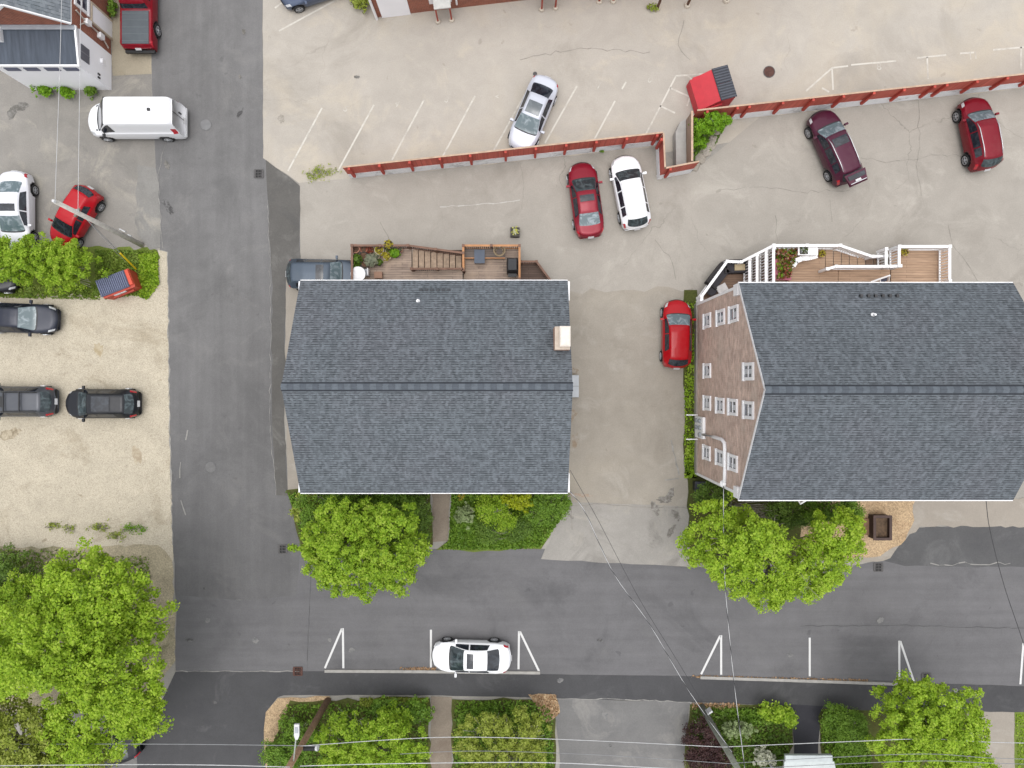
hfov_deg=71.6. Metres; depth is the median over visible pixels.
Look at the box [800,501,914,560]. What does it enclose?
mulch bed
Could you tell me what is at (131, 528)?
weed clump
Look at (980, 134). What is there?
parked car
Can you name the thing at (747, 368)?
window
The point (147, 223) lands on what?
asphalt patch
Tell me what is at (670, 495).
oil stain
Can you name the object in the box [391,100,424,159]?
parking line
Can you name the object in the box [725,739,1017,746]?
overhead wire
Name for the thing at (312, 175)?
weed clump
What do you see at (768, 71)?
manhole cover
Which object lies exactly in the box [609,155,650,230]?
parked car
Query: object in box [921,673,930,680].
storm drain
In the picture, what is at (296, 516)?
shrub
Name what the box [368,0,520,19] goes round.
brick building
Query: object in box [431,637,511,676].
parked car
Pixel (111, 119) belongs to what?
panel van
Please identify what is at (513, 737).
overhead wire
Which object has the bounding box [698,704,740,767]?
utility pole
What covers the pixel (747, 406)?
window
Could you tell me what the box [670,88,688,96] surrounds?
parking line
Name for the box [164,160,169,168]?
oil stain
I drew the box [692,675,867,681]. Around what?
leaf litter
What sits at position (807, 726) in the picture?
black path
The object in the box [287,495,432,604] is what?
street tree
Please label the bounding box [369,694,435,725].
shrub
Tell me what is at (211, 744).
overhead wire
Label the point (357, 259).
flower pot
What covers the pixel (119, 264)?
hedge
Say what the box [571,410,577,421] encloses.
oil stain
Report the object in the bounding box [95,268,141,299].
dumpster
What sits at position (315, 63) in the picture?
parking lot
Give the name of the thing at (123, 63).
tan strip
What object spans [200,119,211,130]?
manhole cover
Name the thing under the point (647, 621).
overhead wire
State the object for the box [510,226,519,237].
planter
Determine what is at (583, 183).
parked car
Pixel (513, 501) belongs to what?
shrub
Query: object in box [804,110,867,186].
parked car
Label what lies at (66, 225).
parked car
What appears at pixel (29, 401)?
parked car
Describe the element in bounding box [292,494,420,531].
shrub
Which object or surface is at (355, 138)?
parking line
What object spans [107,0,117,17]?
weed clump
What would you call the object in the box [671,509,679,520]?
oil stain
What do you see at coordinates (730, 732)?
shrub
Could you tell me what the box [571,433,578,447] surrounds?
oil stain
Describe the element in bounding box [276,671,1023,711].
sidewalk
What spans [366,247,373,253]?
flower pot
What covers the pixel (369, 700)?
bed edging
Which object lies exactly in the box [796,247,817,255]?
white table
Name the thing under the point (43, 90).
weed clump
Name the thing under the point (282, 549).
storm drain
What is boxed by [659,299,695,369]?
parked car
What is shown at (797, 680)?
kerb
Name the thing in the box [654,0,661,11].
porch post
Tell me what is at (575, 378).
hatch door
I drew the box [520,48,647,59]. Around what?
pavement crack
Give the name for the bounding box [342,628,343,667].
parking line
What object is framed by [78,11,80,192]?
overhead wire
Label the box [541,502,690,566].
apron
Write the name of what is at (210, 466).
manhole cover
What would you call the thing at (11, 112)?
oil stain
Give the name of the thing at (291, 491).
garden bed
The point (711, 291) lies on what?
patio chair
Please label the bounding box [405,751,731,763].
overhead wire
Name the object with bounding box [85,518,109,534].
weed clump
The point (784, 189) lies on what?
pavement crack
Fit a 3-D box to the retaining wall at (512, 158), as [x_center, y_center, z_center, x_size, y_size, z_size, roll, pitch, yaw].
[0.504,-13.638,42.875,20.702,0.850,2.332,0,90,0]
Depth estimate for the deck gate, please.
40.88 m
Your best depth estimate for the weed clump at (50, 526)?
43.14 m
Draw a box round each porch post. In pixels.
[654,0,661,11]
[684,0,690,8]
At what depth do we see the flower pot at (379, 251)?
41.54 m
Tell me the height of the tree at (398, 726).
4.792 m
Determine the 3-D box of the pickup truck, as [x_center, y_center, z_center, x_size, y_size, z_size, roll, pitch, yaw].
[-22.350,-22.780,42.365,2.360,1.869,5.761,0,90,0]
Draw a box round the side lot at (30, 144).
[0,17,159,249]
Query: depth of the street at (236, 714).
43.27 m
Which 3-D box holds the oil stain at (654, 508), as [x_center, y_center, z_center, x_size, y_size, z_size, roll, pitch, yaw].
[8.711,7.579,43.272,0.445,0.001,0.991,-23,90,0]
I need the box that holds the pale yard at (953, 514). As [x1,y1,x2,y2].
[852,498,1023,564]
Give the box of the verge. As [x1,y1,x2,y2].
[0,544,174,712]
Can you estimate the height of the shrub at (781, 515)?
3.278 m
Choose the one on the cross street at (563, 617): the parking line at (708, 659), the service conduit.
the parking line at (708, 659)
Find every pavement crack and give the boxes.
[158,100,175,247]
[176,670,298,671]
[267,201,275,482]
[307,573,310,660]
[440,200,518,206]
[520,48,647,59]
[567,698,689,702]
[572,503,683,507]
[722,187,847,192]
[806,624,1014,628]
[916,101,920,187]
[930,562,1009,565]
[948,226,977,280]
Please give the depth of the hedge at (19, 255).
40.69 m
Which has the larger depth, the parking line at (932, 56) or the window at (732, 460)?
the parking line at (932, 56)
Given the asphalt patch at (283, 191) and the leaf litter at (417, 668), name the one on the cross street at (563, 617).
the leaf litter at (417, 668)
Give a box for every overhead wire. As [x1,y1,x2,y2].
[0,764,286,766]
[5,744,301,745]
[55,0,61,195]
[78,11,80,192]
[302,737,718,746]
[302,762,658,767]
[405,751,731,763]
[570,470,729,749]
[570,492,731,751]
[723,486,744,767]
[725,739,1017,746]
[738,754,1016,762]
[764,761,1015,767]
[986,501,1023,644]
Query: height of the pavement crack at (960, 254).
0.001 m
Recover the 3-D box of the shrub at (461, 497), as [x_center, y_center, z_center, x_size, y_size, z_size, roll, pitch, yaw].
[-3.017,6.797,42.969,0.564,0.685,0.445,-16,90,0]
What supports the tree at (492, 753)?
on the garden bed at (454, 704)
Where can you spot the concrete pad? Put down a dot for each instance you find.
(133, 761)
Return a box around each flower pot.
[350,254,362,265]
[354,247,359,252]
[359,251,366,260]
[360,259,367,267]
[364,253,377,266]
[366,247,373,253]
[373,247,383,255]
[376,258,382,265]
[383,239,392,248]
[383,251,390,260]
[389,248,400,257]
[818,250,825,256]
[901,249,908,255]
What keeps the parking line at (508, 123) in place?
on the parking lot at (315, 63)
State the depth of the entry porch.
40.32 m
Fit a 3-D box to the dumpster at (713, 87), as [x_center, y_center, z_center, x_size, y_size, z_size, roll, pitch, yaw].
[11.921,-17.541,42.428,2.180,1.625,2.060,-17,90,0]
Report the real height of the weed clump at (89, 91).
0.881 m
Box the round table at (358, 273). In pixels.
[353,267,364,279]
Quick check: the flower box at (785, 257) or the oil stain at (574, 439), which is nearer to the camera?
the flower box at (785, 257)
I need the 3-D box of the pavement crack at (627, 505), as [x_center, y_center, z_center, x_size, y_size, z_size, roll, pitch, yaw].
[6.496,7.426,43.272,8.966,0.001,0.275,0,90,0]
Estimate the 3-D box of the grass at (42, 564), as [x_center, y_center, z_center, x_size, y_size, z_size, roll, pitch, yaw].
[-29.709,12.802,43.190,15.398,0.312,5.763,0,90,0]
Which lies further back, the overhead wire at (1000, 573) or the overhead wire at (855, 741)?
the overhead wire at (855, 741)
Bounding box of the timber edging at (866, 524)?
[862,518,868,534]
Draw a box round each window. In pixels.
[3,67,21,70]
[23,67,40,70]
[44,67,60,70]
[63,67,79,70]
[74,0,89,16]
[81,44,89,64]
[702,312,710,329]
[702,363,710,378]
[702,395,710,410]
[702,444,710,460]
[714,448,722,466]
[715,308,724,326]
[715,397,724,413]
[727,304,738,323]
[727,398,737,415]
[727,452,737,472]
[742,362,753,380]
[742,400,753,419]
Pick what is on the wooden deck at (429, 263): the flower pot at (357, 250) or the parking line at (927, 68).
the flower pot at (357, 250)
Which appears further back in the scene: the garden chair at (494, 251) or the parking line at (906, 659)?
the parking line at (906, 659)
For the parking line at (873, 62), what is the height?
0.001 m
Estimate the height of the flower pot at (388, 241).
0.541 m
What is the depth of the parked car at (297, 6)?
42.64 m
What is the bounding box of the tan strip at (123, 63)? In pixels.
[111,0,151,75]
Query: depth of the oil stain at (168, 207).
43.26 m
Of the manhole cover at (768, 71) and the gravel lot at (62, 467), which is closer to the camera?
the manhole cover at (768, 71)
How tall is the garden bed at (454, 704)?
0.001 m
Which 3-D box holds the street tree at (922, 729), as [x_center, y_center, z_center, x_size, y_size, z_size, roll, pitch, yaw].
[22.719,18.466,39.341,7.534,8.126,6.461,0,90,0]
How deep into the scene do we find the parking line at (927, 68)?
43.29 m
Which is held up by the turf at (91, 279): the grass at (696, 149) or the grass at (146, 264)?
the grass at (146, 264)
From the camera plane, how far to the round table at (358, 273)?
41.28 m
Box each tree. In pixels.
[0,536,179,767]
[0,655,121,767]
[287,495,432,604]
[313,700,432,767]
[451,704,551,767]
[675,491,867,614]
[863,669,1001,767]
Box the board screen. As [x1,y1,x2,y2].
[673,111,692,165]
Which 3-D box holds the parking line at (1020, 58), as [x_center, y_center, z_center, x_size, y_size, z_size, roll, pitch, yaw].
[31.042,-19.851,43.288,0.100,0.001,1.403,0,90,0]
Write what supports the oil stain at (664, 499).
on the driveway at (628, 422)
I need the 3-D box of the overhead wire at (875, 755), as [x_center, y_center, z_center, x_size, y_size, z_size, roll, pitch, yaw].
[25.528,18.926,35.850,28.632,0.328,0.350,0,90,0]
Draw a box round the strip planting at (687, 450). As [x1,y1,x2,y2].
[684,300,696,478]
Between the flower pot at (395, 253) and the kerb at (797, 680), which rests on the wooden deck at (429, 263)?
the flower pot at (395, 253)
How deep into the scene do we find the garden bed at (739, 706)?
43.26 m
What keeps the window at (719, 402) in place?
in the house at (857, 391)
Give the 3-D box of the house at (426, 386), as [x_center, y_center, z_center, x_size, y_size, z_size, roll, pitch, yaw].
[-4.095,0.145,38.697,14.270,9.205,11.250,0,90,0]
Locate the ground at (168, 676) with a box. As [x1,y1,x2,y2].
[6,12,1023,767]
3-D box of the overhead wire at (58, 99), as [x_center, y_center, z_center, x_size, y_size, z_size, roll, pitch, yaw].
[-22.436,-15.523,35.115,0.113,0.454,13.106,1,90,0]
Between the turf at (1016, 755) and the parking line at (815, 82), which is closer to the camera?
the turf at (1016, 755)
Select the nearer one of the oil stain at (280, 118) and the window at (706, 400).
the window at (706, 400)
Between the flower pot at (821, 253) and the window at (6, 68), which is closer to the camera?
the window at (6, 68)
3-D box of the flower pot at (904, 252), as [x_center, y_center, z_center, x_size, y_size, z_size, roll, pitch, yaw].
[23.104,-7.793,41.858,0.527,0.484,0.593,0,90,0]
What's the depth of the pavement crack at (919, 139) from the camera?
43.28 m
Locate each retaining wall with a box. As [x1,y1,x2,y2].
[348,141,692,178]
[695,82,1023,123]
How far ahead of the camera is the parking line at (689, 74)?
43.29 m
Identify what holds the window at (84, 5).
in the brick building at (96, 23)
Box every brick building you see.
[0,0,112,53]
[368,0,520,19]
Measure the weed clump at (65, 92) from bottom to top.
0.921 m
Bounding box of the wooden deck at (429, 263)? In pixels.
[350,244,550,279]
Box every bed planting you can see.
[267,702,428,767]
[713,707,783,725]
[821,711,872,767]
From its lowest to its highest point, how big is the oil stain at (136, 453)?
0.001 m
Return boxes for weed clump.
[29,85,52,97]
[45,522,60,531]
[47,86,76,98]
[59,523,75,533]
[83,86,97,100]
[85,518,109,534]
[106,529,126,541]
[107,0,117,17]
[122,522,147,535]
[301,163,341,182]
[350,0,368,14]
[647,3,659,11]
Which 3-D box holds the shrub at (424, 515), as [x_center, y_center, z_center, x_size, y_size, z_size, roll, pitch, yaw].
[-5.876,8.075,42.040,2.585,2.533,4.358,0,90,0]
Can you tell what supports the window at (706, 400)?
in the house at (857, 391)
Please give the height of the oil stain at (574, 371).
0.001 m
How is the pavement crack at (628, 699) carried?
on the sidewalk at (997, 698)
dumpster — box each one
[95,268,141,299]
[686,65,736,113]
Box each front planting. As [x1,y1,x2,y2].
[285,492,430,546]
[440,494,567,550]
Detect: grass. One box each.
[0,284,99,299]
[0,549,149,638]
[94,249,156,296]
[138,252,159,299]
[693,123,726,160]
[1016,714,1023,767]
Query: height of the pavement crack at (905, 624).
0.001 m
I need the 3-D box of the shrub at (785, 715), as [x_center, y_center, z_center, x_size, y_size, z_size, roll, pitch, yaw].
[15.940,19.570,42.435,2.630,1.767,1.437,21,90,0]
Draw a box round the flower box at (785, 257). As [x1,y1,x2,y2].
[775,248,797,280]
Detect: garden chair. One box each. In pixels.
[364,268,369,276]
[493,247,504,255]
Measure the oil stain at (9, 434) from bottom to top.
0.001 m
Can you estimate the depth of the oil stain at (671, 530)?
43.27 m
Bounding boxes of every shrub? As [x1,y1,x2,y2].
[0,542,38,602]
[0,567,44,622]
[257,715,319,767]
[288,492,319,523]
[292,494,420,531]
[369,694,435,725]
[393,494,434,548]
[453,501,474,529]
[458,494,464,500]
[472,494,519,533]
[472,514,539,544]
[500,494,533,513]
[521,493,571,528]
[680,714,733,767]
[688,111,732,148]
[691,480,816,529]
[721,720,741,739]
[738,721,758,738]
[752,746,776,766]
[756,699,798,728]
[798,501,866,527]
[818,699,870,753]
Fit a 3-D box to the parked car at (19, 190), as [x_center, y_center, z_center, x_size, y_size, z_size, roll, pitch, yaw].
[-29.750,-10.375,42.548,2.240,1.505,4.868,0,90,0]
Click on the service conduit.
(723, 481)
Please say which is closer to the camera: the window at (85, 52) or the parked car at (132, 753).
the window at (85, 52)
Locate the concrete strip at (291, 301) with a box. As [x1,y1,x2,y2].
[285,280,298,489]
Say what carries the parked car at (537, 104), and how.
on the parking lot at (315, 63)
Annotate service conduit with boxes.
[701,433,726,486]
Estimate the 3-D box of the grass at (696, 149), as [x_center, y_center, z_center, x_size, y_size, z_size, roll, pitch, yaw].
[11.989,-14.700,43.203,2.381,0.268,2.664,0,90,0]
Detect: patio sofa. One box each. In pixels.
[704,262,730,289]
[723,259,747,273]
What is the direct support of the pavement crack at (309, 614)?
on the cross street at (563, 617)
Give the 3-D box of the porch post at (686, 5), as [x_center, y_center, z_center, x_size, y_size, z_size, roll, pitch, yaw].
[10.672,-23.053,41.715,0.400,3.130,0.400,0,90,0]
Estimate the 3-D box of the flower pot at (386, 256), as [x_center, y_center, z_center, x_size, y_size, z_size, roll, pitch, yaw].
[-7.312,-7.507,41.729,0.524,0.543,0.613,0,90,0]
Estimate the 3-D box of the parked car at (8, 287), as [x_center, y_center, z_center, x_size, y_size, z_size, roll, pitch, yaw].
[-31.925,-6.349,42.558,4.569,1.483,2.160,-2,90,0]
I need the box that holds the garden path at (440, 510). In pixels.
[431,494,449,541]
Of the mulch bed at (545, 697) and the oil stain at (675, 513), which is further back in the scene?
the oil stain at (675, 513)
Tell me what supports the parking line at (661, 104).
on the parking lot at (315, 63)
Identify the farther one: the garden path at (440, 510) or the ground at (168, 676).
the ground at (168, 676)
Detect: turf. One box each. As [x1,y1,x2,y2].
[1,246,159,299]
[1014,712,1023,767]
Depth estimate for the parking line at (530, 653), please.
43.26 m
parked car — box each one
[0,170,38,247]
[0,268,20,293]
[0,300,60,336]
[0,386,58,416]
[48,185,105,247]
[65,386,141,421]
[73,728,144,767]
[280,0,326,12]
[285,255,350,290]
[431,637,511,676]
[508,75,557,147]
[566,162,603,238]
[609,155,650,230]
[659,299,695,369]
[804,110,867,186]
[952,97,1002,172]
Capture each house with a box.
[280,280,572,493]
[694,282,1023,504]
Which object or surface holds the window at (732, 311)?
in the house at (857, 391)
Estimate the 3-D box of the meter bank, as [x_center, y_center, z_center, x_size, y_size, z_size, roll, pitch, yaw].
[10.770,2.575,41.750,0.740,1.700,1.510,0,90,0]
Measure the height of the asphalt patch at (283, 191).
0.001 m
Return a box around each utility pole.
[52,199,143,247]
[285,697,330,767]
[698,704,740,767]
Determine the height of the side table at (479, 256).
0.505 m
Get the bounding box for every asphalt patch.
[135,165,160,249]
[266,160,300,495]
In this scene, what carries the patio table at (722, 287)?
on the railed deck at (837, 265)
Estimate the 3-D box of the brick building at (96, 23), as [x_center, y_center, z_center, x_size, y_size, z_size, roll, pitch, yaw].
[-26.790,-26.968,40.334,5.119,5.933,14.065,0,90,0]
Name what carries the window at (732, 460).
in the house at (857, 391)
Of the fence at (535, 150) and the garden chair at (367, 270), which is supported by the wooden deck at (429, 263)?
the garden chair at (367, 270)
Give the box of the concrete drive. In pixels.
[967,712,1014,767]
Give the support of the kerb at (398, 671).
on the cross street at (563, 617)
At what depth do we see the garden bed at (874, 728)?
43.26 m
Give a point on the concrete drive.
(1002, 728)
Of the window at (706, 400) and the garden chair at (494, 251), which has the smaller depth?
the window at (706, 400)
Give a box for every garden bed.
[268,696,431,767]
[286,489,432,549]
[451,697,555,767]
[684,704,792,767]
[686,471,800,562]
[818,708,966,767]
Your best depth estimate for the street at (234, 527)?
43.28 m
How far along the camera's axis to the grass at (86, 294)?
43.21 m
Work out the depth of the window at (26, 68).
40.37 m
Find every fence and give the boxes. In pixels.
[342,132,698,177]
[693,73,1023,118]
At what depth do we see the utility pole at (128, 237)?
38.68 m
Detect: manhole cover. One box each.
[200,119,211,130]
[206,462,215,471]
[763,66,774,77]
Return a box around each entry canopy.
[433,0,454,24]
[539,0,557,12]
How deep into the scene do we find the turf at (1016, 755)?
43.26 m
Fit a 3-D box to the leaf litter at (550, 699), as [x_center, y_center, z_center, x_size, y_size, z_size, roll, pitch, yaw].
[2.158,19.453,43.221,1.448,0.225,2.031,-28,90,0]
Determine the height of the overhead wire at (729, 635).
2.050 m
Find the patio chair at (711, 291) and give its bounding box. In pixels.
[706,284,716,295]
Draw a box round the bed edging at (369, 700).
[359,696,428,706]
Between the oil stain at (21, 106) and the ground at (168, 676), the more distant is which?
the ground at (168, 676)
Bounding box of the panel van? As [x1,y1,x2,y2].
[88,97,187,141]
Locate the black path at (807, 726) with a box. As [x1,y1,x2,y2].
[790,704,821,753]
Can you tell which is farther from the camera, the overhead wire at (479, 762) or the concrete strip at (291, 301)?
the concrete strip at (291, 301)
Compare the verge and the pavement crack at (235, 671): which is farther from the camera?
the verge
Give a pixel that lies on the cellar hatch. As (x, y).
(575, 379)
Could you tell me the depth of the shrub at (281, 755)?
41.42 m
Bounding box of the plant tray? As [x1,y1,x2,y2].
[800,247,807,253]
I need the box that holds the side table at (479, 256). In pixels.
[474,250,484,263]
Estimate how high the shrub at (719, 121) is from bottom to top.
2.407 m
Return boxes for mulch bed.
[264,696,329,767]
[528,694,559,721]
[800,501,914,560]
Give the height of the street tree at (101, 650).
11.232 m
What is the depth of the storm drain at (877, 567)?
43.24 m
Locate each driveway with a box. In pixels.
[555,698,689,767]
[568,286,692,505]
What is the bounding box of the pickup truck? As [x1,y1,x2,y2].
[118,0,161,53]
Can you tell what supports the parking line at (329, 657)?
on the cross street at (563, 617)
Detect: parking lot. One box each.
[262,0,1023,182]
[299,88,1023,300]
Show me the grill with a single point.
(512, 267)
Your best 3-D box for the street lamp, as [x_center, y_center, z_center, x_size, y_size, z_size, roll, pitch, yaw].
[-10.870,18.248,35.813,0.331,1.036,2.665,9,90,0]
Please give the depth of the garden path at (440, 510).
43.28 m
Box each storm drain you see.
[254,169,263,177]
[278,545,287,553]
[293,667,302,675]
[873,563,882,571]
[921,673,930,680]
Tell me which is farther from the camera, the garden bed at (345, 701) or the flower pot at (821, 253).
the garden bed at (345, 701)
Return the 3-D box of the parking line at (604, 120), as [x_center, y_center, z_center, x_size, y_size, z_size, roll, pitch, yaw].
[5.641,-16.070,43.288,0.100,0.001,2.701,28,90,0]
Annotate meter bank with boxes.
[686,414,704,439]
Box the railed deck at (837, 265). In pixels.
[696,244,951,302]
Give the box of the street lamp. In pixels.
[293,723,299,760]
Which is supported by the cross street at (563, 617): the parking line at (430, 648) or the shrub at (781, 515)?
the parking line at (430, 648)
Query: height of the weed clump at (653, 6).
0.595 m
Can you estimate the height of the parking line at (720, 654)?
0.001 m
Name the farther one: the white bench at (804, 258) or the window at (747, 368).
the white bench at (804, 258)
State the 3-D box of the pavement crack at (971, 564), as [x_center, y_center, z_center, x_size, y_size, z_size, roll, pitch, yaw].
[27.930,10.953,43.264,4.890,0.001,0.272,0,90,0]
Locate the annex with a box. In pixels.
[0,25,111,89]
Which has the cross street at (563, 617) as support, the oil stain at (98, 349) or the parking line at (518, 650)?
the parking line at (518, 650)
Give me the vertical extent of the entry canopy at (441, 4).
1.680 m
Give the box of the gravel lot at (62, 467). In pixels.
[0,250,173,560]
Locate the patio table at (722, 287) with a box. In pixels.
[717,283,727,292]
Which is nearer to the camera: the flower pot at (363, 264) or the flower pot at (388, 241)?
the flower pot at (388, 241)
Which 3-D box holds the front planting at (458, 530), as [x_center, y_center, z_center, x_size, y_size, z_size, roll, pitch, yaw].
[-0.478,8.260,43.157,7.763,0.385,3.780,0,90,0]
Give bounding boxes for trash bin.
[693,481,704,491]
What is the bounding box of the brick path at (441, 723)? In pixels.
[430,696,451,767]
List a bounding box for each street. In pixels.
[137,671,294,767]
[151,0,300,599]
[173,526,1023,685]
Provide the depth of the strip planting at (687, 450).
43.14 m
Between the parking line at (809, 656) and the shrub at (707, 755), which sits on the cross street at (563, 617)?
the parking line at (809, 656)
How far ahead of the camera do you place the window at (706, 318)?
40.48 m
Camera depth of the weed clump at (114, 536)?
43.12 m
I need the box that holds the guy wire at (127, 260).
[87,220,136,269]
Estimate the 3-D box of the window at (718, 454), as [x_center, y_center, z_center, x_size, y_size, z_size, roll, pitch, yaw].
[11.092,3.945,37.955,0.123,1.440,0.900,0,90,0]
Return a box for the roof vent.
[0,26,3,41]
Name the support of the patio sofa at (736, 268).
on the railed deck at (837, 265)
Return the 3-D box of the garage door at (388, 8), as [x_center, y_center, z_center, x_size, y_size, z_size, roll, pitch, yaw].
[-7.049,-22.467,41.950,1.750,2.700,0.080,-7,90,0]
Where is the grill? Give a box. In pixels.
[507,258,517,276]
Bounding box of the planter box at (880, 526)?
[868,514,891,539]
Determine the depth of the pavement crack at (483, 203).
43.28 m
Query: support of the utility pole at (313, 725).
on the garden bed at (345, 701)
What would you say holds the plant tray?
on the white table at (812, 250)
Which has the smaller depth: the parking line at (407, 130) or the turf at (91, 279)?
the turf at (91, 279)
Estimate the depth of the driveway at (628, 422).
43.29 m
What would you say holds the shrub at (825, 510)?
on the mulch bed at (901, 512)
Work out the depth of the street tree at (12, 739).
36.70 m
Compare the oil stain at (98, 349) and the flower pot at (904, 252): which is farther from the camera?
the oil stain at (98, 349)
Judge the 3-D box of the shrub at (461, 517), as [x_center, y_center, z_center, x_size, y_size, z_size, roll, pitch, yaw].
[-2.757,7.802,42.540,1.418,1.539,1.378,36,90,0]
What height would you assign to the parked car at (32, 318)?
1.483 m
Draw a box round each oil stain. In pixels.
[0,427,21,440]
[7,107,16,119]
[12,102,28,110]
[94,343,102,357]
[131,445,141,464]
[162,200,173,213]
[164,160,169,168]
[237,108,242,117]
[277,115,284,123]
[569,493,592,496]
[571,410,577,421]
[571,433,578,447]
[572,368,578,373]
[651,501,659,515]
[656,496,671,502]
[666,488,673,498]
[667,525,675,537]
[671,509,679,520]
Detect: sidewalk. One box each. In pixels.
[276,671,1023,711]
[884,526,1023,567]
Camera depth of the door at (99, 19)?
42.08 m
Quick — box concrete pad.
[4,750,136,767]
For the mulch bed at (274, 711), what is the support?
on the ground at (168, 676)
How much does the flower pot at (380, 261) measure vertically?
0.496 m
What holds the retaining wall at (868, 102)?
on the parking lot at (315, 63)
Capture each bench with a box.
[775,259,790,280]
[792,255,817,267]
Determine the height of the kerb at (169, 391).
0.001 m
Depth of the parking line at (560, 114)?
43.29 m
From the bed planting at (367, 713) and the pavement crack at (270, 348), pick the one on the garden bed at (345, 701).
the bed planting at (367, 713)
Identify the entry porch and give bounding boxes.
[770,754,835,767]
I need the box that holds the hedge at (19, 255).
[0,231,109,295]
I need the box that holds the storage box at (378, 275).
[374,272,382,278]
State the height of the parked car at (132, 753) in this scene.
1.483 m
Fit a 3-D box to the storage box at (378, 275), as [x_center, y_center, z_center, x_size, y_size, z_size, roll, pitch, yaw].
[-7.853,-6.402,41.810,0.460,0.370,0.380,0,90,0]
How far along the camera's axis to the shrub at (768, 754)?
42.08 m
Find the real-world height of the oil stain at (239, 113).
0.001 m
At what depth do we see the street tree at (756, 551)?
37.09 m
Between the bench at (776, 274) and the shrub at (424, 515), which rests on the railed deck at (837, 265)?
the bench at (776, 274)
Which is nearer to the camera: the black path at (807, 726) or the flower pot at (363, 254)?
the flower pot at (363, 254)
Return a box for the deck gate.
[871,275,889,281]
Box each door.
[89,1,112,39]
[376,0,410,17]
[572,375,578,385]
[572,386,578,396]
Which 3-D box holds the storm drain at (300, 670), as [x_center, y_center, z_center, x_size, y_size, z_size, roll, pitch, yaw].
[-13.051,17.503,43.255,0.600,0.030,0.550,0,90,0]
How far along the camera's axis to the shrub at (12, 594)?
39.89 m
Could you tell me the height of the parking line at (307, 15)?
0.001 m
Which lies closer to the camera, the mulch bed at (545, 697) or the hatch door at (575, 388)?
the hatch door at (575, 388)
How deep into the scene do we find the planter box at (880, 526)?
42.80 m
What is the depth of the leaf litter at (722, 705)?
43.23 m
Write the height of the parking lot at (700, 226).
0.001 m
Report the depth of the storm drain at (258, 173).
43.24 m
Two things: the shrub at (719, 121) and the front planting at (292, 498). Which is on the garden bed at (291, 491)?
the front planting at (292, 498)
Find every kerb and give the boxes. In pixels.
[161,250,172,544]
[324,669,539,673]
[700,676,897,685]
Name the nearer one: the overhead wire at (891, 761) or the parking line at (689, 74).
the overhead wire at (891, 761)
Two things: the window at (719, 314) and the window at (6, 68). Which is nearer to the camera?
the window at (719, 314)
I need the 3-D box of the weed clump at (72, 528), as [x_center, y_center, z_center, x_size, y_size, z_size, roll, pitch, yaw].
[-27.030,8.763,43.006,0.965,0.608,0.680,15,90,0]
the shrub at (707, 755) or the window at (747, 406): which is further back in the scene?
the shrub at (707, 755)
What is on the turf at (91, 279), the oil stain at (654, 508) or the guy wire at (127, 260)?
the guy wire at (127, 260)
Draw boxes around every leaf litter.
[400,667,435,669]
[530,694,559,721]
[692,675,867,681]
[692,702,739,710]
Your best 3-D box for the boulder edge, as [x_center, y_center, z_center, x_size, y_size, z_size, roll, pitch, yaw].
[11.826,-14.250,43.186,0.775,0.228,2.961,36,90,0]
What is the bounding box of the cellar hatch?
[572,375,578,397]
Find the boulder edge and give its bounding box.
[693,130,719,171]
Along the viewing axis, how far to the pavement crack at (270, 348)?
43.26 m
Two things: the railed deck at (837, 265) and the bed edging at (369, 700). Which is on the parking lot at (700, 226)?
the railed deck at (837, 265)
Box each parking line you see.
[279,0,336,31]
[287,108,322,170]
[324,629,341,668]
[337,105,374,170]
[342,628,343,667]
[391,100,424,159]
[430,630,431,667]
[442,96,475,155]
[493,95,523,149]
[517,631,519,668]
[520,631,539,670]
[544,86,577,142]
[594,101,615,138]
[646,76,675,132]
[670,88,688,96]
[676,73,702,76]
[700,635,719,673]
[720,635,721,674]
[806,67,832,90]
[809,638,810,675]
[831,69,833,89]
[851,60,895,65]
[898,641,899,678]
[900,641,914,680]
[917,54,945,58]
[926,57,928,78]
[993,46,1023,50]
[1019,643,1023,683]
[1020,47,1021,69]
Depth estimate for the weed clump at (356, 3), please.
42.78 m

